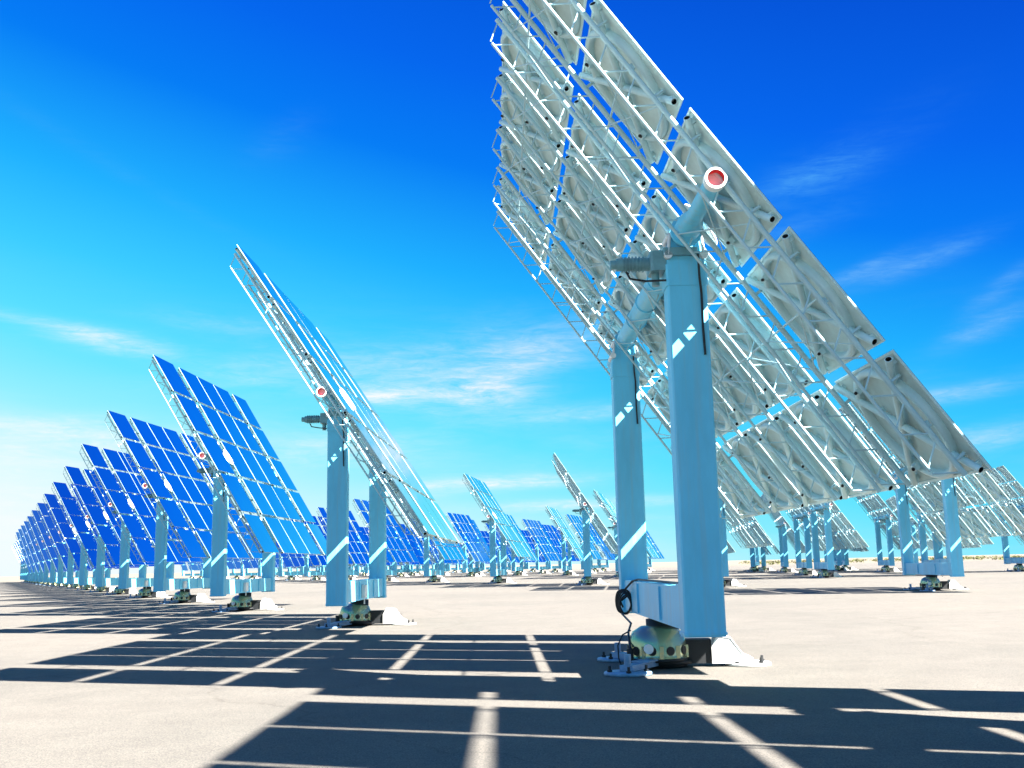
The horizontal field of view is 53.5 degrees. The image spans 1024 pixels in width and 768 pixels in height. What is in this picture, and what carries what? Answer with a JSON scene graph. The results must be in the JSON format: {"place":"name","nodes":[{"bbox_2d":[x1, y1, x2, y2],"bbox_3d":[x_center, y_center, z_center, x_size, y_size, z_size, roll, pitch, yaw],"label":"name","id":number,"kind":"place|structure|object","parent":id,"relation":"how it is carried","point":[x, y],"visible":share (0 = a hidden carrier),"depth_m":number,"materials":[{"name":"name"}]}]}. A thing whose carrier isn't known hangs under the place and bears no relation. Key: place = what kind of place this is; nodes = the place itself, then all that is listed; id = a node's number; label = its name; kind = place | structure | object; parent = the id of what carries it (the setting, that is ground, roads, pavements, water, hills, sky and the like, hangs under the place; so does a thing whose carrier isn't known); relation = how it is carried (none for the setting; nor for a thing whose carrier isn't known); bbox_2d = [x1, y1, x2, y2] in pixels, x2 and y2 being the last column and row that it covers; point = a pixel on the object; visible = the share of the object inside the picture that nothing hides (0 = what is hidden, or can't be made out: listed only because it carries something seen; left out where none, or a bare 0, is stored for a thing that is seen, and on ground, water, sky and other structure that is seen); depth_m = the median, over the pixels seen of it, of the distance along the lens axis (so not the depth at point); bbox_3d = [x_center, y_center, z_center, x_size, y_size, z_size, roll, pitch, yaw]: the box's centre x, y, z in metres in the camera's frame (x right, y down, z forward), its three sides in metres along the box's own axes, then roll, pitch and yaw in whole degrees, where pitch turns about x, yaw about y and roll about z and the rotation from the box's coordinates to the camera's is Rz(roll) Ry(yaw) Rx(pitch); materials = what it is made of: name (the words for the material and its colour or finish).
{"place":"outdoors","nodes":[
{"label":"outdoors","id":0,"kind":"place"},
{"bbox_2d":[0,554,1023,767],"bbox_3d":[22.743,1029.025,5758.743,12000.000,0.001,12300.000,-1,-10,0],"label":"ground","id":1,"kind":"structure","parent":0,"point":[869,667],"depth_m":14.01,"materials":[{"name":"concrete"}]},
{"bbox_2d":[12,545,25,581],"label":"heliostat","id":2,"kind":"object","parent":1,"relation":"on","point":[16,552],"visible":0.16,"depth_m":261.52,"materials":[{"name":"paint"}]},
{"bbox_2d":[13,543,26,581],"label":"heliostat","id":3,"kind":"object","parent":1,"relation":"on","point":[22,563],"visible":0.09,"depth_m":249.20,"materials":[{"name":"paint"}]},
{"bbox_2d":[14,542,29,582],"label":"heliostat","id":4,"kind":"object","parent":1,"relation":"on","point":[22,558],"visible":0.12,"depth_m":236.64,"materials":[{"name":"paint"}]},
{"bbox_2d":[16,540,38,582],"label":"heliostat","id":5,"kind":"object","parent":1,"relation":"on","point":[26,575],"visible":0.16,"depth_m":224.35,"materials":[{"name":"paint"}]},
{"bbox_2d":[17,529,49,584],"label":"heliostat","id":6,"kind":"object","parent":1,"relation":"on","point":[23,541],"visible":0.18,"depth_m":174.22,"materials":[{"name":"paint"}]},
{"bbox_2d":[15,532,57,583],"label":"heliostat","id":7,"kind":"object","parent":1,"relation":"on","point":[26,561],"visible":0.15,"depth_m":186.81,"materials":[{"name":"paint"}]},
{"bbox_2d":[20,525,74,584],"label":"heliostat","id":8,"kind":"object","parent":1,"relation":"on","point":[35,560],"visible":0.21,"depth_m":161.95,"materials":[{"name":"paint"}]},
{"bbox_2d":[23,521,91,585],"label":"heliostat","id":9,"kind":"object","parent":1,"relation":"on","point":[40,564],"visible":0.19,"depth_m":149.47,"materials":[{"name":"glass"}]},
{"bbox_2d":[26,516,92,586],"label":"heliostat","id":10,"kind":"object","parent":1,"relation":"on","point":[46,558],"visible":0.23,"depth_m":137.02,"materials":[{"name":"glass"}]},
{"bbox_2d":[31,510,111,587],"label":"heliostat","id":11,"kind":"object","parent":1,"relation":"on","point":[47,542],"visible":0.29,"depth_m":124.62,"materials":[{"name":"glass"}]},
{"bbox_2d":[36,503,118,588],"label":"heliostat","id":12,"kind":"object","parent":1,"relation":"on","point":[59,546],"visible":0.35,"depth_m":112.26,"materials":[{"name":"mirror"}]},
{"bbox_2d":[43,494,138,590],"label":"heliostat","id":13,"kind":"object","parent":1,"relation":"on","point":[71,542],"visible":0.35,"depth_m":99.89,"materials":[{"name":"paint"}]},
{"bbox_2d":[51,482,153,592],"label":"heliostat","id":14,"kind":"object","parent":1,"relation":"on","point":[81,526],"visible":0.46,"depth_m":87.52,"materials":[{"name":"glass"}]},
{"bbox_2d":[63,466,182,594],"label":"heliostat","id":15,"kind":"object","parent":1,"relation":"on","point":[101,520],"visible":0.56,"depth_m":75.35,"materials":[{"name":"glass"}]},
{"bbox_2d":[80,444,203,598],"bbox_3d":[-23.472,9.106,66.127,4.642,9.432,10.642,-2,-10,6],"label":"heliostat","id":16,"kind":"object","parent":1,"relation":"on","point":[130,528],"visible":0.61,"depth_m":63.62,"materials":[{"name":"glass"}]},
{"bbox_2d":[105,410,261,603],"bbox_3d":[-17.026,6.747,53.662,4.702,9.414,10.642,-2,-10,4],"label":"heliostat","id":17,"kind":"object","parent":1,"relation":"on","point":[192,489],"visible":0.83,"depth_m":51.98,"materials":[{"name":"paint"}]},
{"bbox_2d":[180,549,200,577],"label":"heliostat","id":18,"kind":"object","parent":1,"relation":"on","point":[184,567],"visible":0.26,"depth_m":261.58,"materials":[{"name":"paint"}]},
{"bbox_2d":[188,558,202,577],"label":"heliostat","id":19,"kind":"object","parent":1,"relation":"on","point":[193,565],"visible":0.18,"depth_m":246.89,"materials":[{"name":"paint"}]},
{"bbox_2d":[200,541,202,575],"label":"heliostat","id":20,"kind":"object","parent":1,"relation":"on","point":[201,565],"visible":0.03,"depth_m":231.72,"materials":[{"name":"paint"}]},
{"bbox_2d":[226,558,239,578],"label":"heliostat","id":21,"kind":"object","parent":1,"relation":"on","point":[233,570],"visible":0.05,"depth_m":222.01,"materials":[{"name":"paint"}]},
{"bbox_2d":[148,355,325,611],"bbox_3d":[-10.722,4.430,41.582,4.558,9.456,10.642,-2,-10,3],"label":"heliostat","id":22,"kind":"object","parent":1,"relation":"on","point":[271,500],"visible":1,"depth_m":40.01,"materials":[{"name":"paint"}]},
{"bbox_2d":[227,532,256,578],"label":"heliostat","id":23,"kind":"object","parent":1,"relation":"on","point":[230,564],"visible":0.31,"depth_m":204.29,"materials":[{"name":"paint"}]},
{"bbox_2d":[232,532,278,578],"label":"heliostat","id":24,"kind":"object","parent":1,"relation":"on","point":[245,563],"visible":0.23,"depth_m":189.62,"materials":[{"name":"paint"}]},
{"bbox_2d":[246,524,297,579],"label":"heliostat","id":25,"kind":"object","parent":1,"relation":"on","point":[260,564],"visible":0.12,"depth_m":175.11,"materials":[{"name":"paint"}]},
{"bbox_2d":[276,542,320,579],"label":"heliostat","id":26,"kind":"object","parent":1,"relation":"on","point":[286,562],"visible":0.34,"depth_m":161.16,"materials":[{"name":"paint"}]},
{"bbox_2d":[287,557,315,575],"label":"heliostat","id":27,"kind":"object","parent":1,"relation":"on","point":[295,567],"visible":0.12,"depth_m":252.75,"materials":[{"name":"paint"}]},
{"bbox_2d":[291,516,326,580],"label":"heliostat","id":28,"kind":"object","parent":1,"relation":"on","point":[321,559],"visible":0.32,"depth_m":147.36,"materials":[{"name":"paint"}]},
{"bbox_2d":[307,555,324,576],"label":"heliostat","id":29,"kind":"object","parent":1,"relation":"on","point":[319,568],"visible":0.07,"depth_m":240.29,"materials":[{"name":"paint"}]},
{"bbox_2d":[321,533,350,576],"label":"heliostat","id":30,"kind":"object","parent":1,"relation":"on","point":[322,568],"visible":0.03,"depth_m":222.70,"materials":[{"name":"paint"}]},
{"bbox_2d":[316,507,368,579],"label":"heliostat","id":31,"kind":"object","parent":1,"relation":"on","point":[358,554],"visible":0.49,"depth_m":135.24,"materials":[{"name":"paint"}]},
{"bbox_2d":[230,244,463,628],"bbox_3d":[-4.222,2.087,29.017,4.840,9.372,10.642,-2,-10,1],"label":"heliostat","id":32,"kind":"object","parent":1,"relation":"on","point":[348,404],"visible":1,"depth_m":25.89,"materials":[{"name":"paint"}]},
{"bbox_2d":[348,531,368,576],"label":"heliostat","id":33,"kind":"object","parent":1,"relation":"on","point":[353,564],"visible":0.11,"depth_m":210.57,"materials":[{"name":"paint"}]},
{"bbox_2d":[359,534,368,575],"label":"heliostat","id":34,"kind":"object","parent":1,"relation":"on","point":[363,573],"visible":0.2,"depth_m":228.15,"materials":[{"name":"paint"}]},
{"bbox_2d":[354,527,391,576],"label":"heliostat","id":35,"kind":"object","parent":1,"relation":"on","point":[364,530],"visible":0.14,"depth_m":196.27,"materials":[{"name":"glass"}]},
{"bbox_2d":[352,499,418,581],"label":"heliostat","id":36,"kind":"object","parent":1,"relation":"on","point":[394,543],"visible":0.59,"depth_m":120.26,"materials":[{"name":"paint"}]},
{"bbox_2d":[389,564,410,573],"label":"heliostat","id":37,"kind":"object","parent":1,"relation":"on","point":[397,569],"visible":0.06,"depth_m":251.61,"materials":[{"name":"paint"}]},
{"bbox_2d":[386,523,423,576],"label":"heliostat","id":38,"kind":"object","parent":1,"relation":"on","point":[414,549],"visible":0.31,"depth_m":185.10,"materials":[{"name":"glass"}]},
{"bbox_2d":[402,527,430,575],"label":"heliostat","id":39,"kind":"object","parent":1,"relation":"on","point":[418,544],"visible":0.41,"depth_m":202.50,"materials":[{"name":"glass"}]},
{"bbox_2d":[411,535,434,573],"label":"heliostat","id":40,"kind":"object","parent":1,"relation":"on","point":[433,563],"visible":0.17,"depth_m":239.63,"materials":[{"name":"paint"}]},
{"bbox_2d":[409,521,456,576],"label":"heliostat","id":41,"kind":"object","parent":1,"relation":"on","point":[432,556],"visible":0.32,"depth_m":165.39,"materials":[{"name":"paint"}]},
{"bbox_2d":[424,500,467,582],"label":"heliostat","id":42,"kind":"object","parent":1,"relation":"on","point":[452,553],"visible":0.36,"depth_m":103.68,"materials":[{"name":"paint"}]},
{"bbox_2d":[434,545,461,575],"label":"heliostat","id":43,"kind":"object","parent":1,"relation":"on","point":[446,569],"visible":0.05,"depth_m":187.19,"materials":[{"name":"paint"}]},
{"bbox_2d":[450,545,461,571],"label":"heliostat","id":44,"kind":"object","parent":1,"relation":"on","point":[454,569],"visible":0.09,"depth_m":277.96,"materials":[{"name":"paint"}]},
{"bbox_2d":[453,543,479,572],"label":"heliostat","id":45,"kind":"object","parent":1,"relation":"on","point":[468,565],"visible":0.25,"depth_m":245.46,"materials":[{"name":"paint"}]},
{"bbox_2d":[447,513,489,576],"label":"heliostat","id":46,"kind":"object","parent":1,"relation":"on","point":[480,555],"visible":0.94,"depth_m":152.78,"materials":[{"name":"paint"}]},
{"bbox_2d":[453,527,489,572],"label":"heliostat","id":47,"kind":"object","parent":1,"relation":"on","point":[468,552],"visible":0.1,"depth_m":206.15,"materials":[{"name":"paint"}]},
{"bbox_2d":[457,520,496,574],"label":"heliostat","id":48,"kind":"object","parent":1,"relation":"on","point":[471,560],"visible":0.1,"depth_m":173.10,"materials":[{"name":"glass"}]},
{"bbox_2d":[480,531,507,572],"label":"heliostat","id":49,"kind":"object","parent":1,"relation":"on","point":[485,534],"visible":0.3,"depth_m":233.17,"materials":[{"name":"glass"}]},
{"bbox_2d":[463,473,532,583],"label":"heliostat","id":50,"kind":"object","parent":1,"relation":"on","point":[498,518],"visible":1,"depth_m":89.34,"materials":[{"name":"paint"}]},
{"bbox_2d":[485,523,523,573],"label":"heliostat","id":51,"kind":"object","parent":1,"relation":"on","point":[499,553],"visible":0.27,"depth_m":192.46,"materials":[{"name":"paint"}]},
{"bbox_2d":[505,514,538,575],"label":"heliostat","id":52,"kind":"object","parent":1,"relation":"on","point":[524,540],"visible":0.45,"depth_m":158.74,"materials":[{"name":"paint"}]},
{"bbox_2d":[515,529,534,572],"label":"heliostat","id":53,"kind":"object","parent":1,"relation":"on","point":[525,565],"visible":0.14,"depth_m":219.21,"materials":[{"name":"paint"}]},
{"bbox_2d":[521,530,545,571],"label":"heliostat","id":54,"kind":"object","parent":1,"relation":"on","point":[530,542],"visible":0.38,"depth_m":235.42,"materials":[{"name":"glass"}]},
{"bbox_2d":[522,519,561,573],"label":"heliostat","id":55,"kind":"object","parent":1,"relation":"on","point":[538,532],"visible":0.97,"depth_m":179.64,"materials":[{"name":"paint"}]},
{"bbox_2d":[538,525,573,571],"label":"heliostat","id":56,"kind":"object","parent":1,"relation":"on","point":[551,535],"visible":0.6,"depth_m":204.40,"materials":[{"name":"paint"}]},
{"bbox_2d":[545,506,582,575],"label":"heliostat","id":57,"kind":"object","parent":1,"relation":"on","point":[555,516],"visible":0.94,"depth_m":140.49,"materials":[{"name":"paint"}]},
{"bbox_2d":[551,527,580,570],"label":"heliostat","id":58,"kind":"object","parent":1,"relation":"on","point":[572,555],"visible":0.12,"depth_m":221.21,"materials":[{"name":"paint"}]},
{"bbox_2d":[552,453,617,584],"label":"heliostat","id":59,"kind":"object","parent":1,"relation":"on","point":[588,513],"visible":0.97,"depth_m":73.17,"materials":[{"name":"paint"}]},
{"bbox_2d":[565,514,606,573],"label":"heliostat","id":60,"kind":"object","parent":1,"relation":"on","point":[578,529],"visible":0.61,"depth_m":164.99,"materials":[{"name":"paint"}]},
{"bbox_2d":[577,523,613,571],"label":"heliostat","id":61,"kind":"object","parent":1,"relation":"on","point":[604,548],"visible":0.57,"depth_m":191.08,"materials":[{"name":"glass"}]},
{"bbox_2d":[594,528,614,570],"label":"heliostat","id":62,"kind":"object","parent":1,"relation":"on","point":[606,565],"visible":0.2,"depth_m":206.08,"materials":[{"name":"paint"}]},
{"bbox_2d":[593,490,618,576],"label":"heliostat","id":63,"kind":"object","parent":1,"relation":"on","point":[610,511],"visible":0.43,"depth_m":110.16,"materials":[{"name":"paint"}]},
{"bbox_2d":[606,498,648,556],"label":"heliostat","id":64,"kind":"object","parent":1,"relation":"on","point":[612,505],"visible":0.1,"depth_m":127.05,"materials":[{"name":"paint"}]},
{"bbox_2d":[646,537,659,572],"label":"heliostat","id":65,"kind":"object","parent":1,"relation":"on","point":[651,553],"visible":0.14,"depth_m":151.34,"materials":[{"name":"glass"}]},
{"bbox_2d":[646,530,664,570],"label":"heliostat","id":66,"kind":"object","parent":1,"relation":"on","point":[655,547],"visible":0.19,"depth_m":194.66,"materials":[{"name":"paint"}]},
{"bbox_2d":[670,448,772,586],"bbox_3d":[12.531,7.623,62.030,4.925,9.345,10.642,-2,-10,6],"label":"heliostat","id":67,"kind":"object","parent":1,"relation":"on","point":[753,535],"visible":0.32,"depth_m":58.82,"materials":[{"name":"paint"}]},
{"bbox_2d":[727,541,734,552],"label":"heliostat","id":68,"kind":"object","parent":1,"relation":"on","point":[730,549],"visible":0.1,"depth_m":93.53,"materials":[{"name":"paint"}]},
{"bbox_2d":[489,0,992,676],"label":"heliostat","id":69,"kind":"object","parent":1,"relation":"on","point":[733,362],"visible":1,"depth_m":13.30,"materials":[{"name":"paint"}]},
{"bbox_2d":[745,524,770,571],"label":"heliostat","id":70,"kind":"object","parent":1,"relation":"on","point":[752,561],"visible":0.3,"depth_m":135.93,"materials":[{"name":"paint"}]},
{"bbox_2d":[744,521,773,567],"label":"heliostat","id":71,"kind":"object","parent":1,"relation":"on","point":[757,556],"visible":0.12,"depth_m":165.34,"materials":[{"name":"paint"}]},
{"bbox_2d":[752,516,779,570],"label":"heliostat","id":72,"kind":"object","parent":1,"relation":"on","point":[763,559],"visible":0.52,"depth_m":141.89,"materials":[{"name":"paint"}]},
{"bbox_2d":[761,493,804,572],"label":"heliostat","id":73,"kind":"object","parent":1,"relation":"on","point":[785,531],"visible":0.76,"depth_m":120.34,"materials":[{"name":"paint"}]},
{"bbox_2d":[785,506,840,574],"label":"heliostat","id":74,"kind":"object","parent":1,"relation":"on","point":[803,516],"visible":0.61,"depth_m":97.67,"materials":[{"name":"paint"}]},
{"bbox_2d":[809,508,826,561],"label":"heliostat","id":75,"kind":"object","parent":1,"relation":"on","point":[825,557],"visible":0.02,"depth_m":145.25,"materials":[{"name":"paint"}]},
{"bbox_2d":[796,488,868,577],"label":"heliostat","id":76,"kind":"object","parent":1,"relation":"on","point":[829,521],"visible":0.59,"depth_m":82.51,"materials":[{"name":"paint"}]},
{"bbox_2d":[813,505,862,570],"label":"heliostat","id":77,"kind":"object","parent":1,"relation":"on","point":[837,559],"visible":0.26,"depth_m":123.66,"materials":[{"name":"paint"}]},
{"bbox_2d":[830,506,868,569],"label":"heliostat","id":78,"kind":"object","parent":1,"relation":"on","point":[844,558],"visible":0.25,"depth_m":128.10,"materials":[{"name":"paint"}]},
{"bbox_2d":[739,555,1022,564],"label":"scrub","id":79,"kind":"object","parent":1,"relation":"on","point":[929,558],"visible":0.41,"depth_m":369.10,"materials":[{"name":"green plant"}]},
{"bbox_2d":[853,493,919,571],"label":"heliostat","id":80,"kind":"object","parent":1,"relation":"on","point":[890,528],"visible":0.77,"depth_m":107.14,"materials":[{"name":"paint"}]},
{"bbox_2d":[885,496,932,562],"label":"heliostat","id":81,"kind":"object","parent":1,"relation":"on","point":[891,502],"visible":0.35,"depth_m":130.91,"materials":[{"name":"paint"}]},
{"bbox_2d":[838,403,1023,590],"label":"heliostat","id":82,"kind":"object","parent":1,"relation":"on","point":[949,497],"visible":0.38,"depth_m":46.35,"materials":[{"name":"paint"}]},
{"bbox_2d":[885,463,993,574],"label":"heliostat","id":83,"kind":"object","parent":1,"relation":"on","point":[923,543],"visible":0.15,"depth_m":86.69,"materials":[{"name":"paint"}]},
{"bbox_2d":[923,495,979,559],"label":"heliostat","id":84,"kind":"object","parent":1,"relation":"on","point":[936,550],"visible":0.03,"depth_m":112.83,"materials":[{"name":"paint"}]},
{"bbox_2d":[938,540,980,558],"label":"heliostat","id":85,"kind":"object","parent":1,"relation":"on","point":[940,552],"depth_m":118.92,"materials":[{"name":"paint"}]},
{"bbox_2d":[966,466,1023,571],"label":"heliostat","id":86,"kind":"object","parent":1,"relation":"on","point":[1006,488],"visible":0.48,"depth_m":92.53,"materials":[{"name":"paint"}]},
{"bbox_2d":[0,0,1023,576],"label":"sky","id":87,"kind":"structure","parent":0,"point":[344,147],"materials":[{"name":"blue"}]}
]}

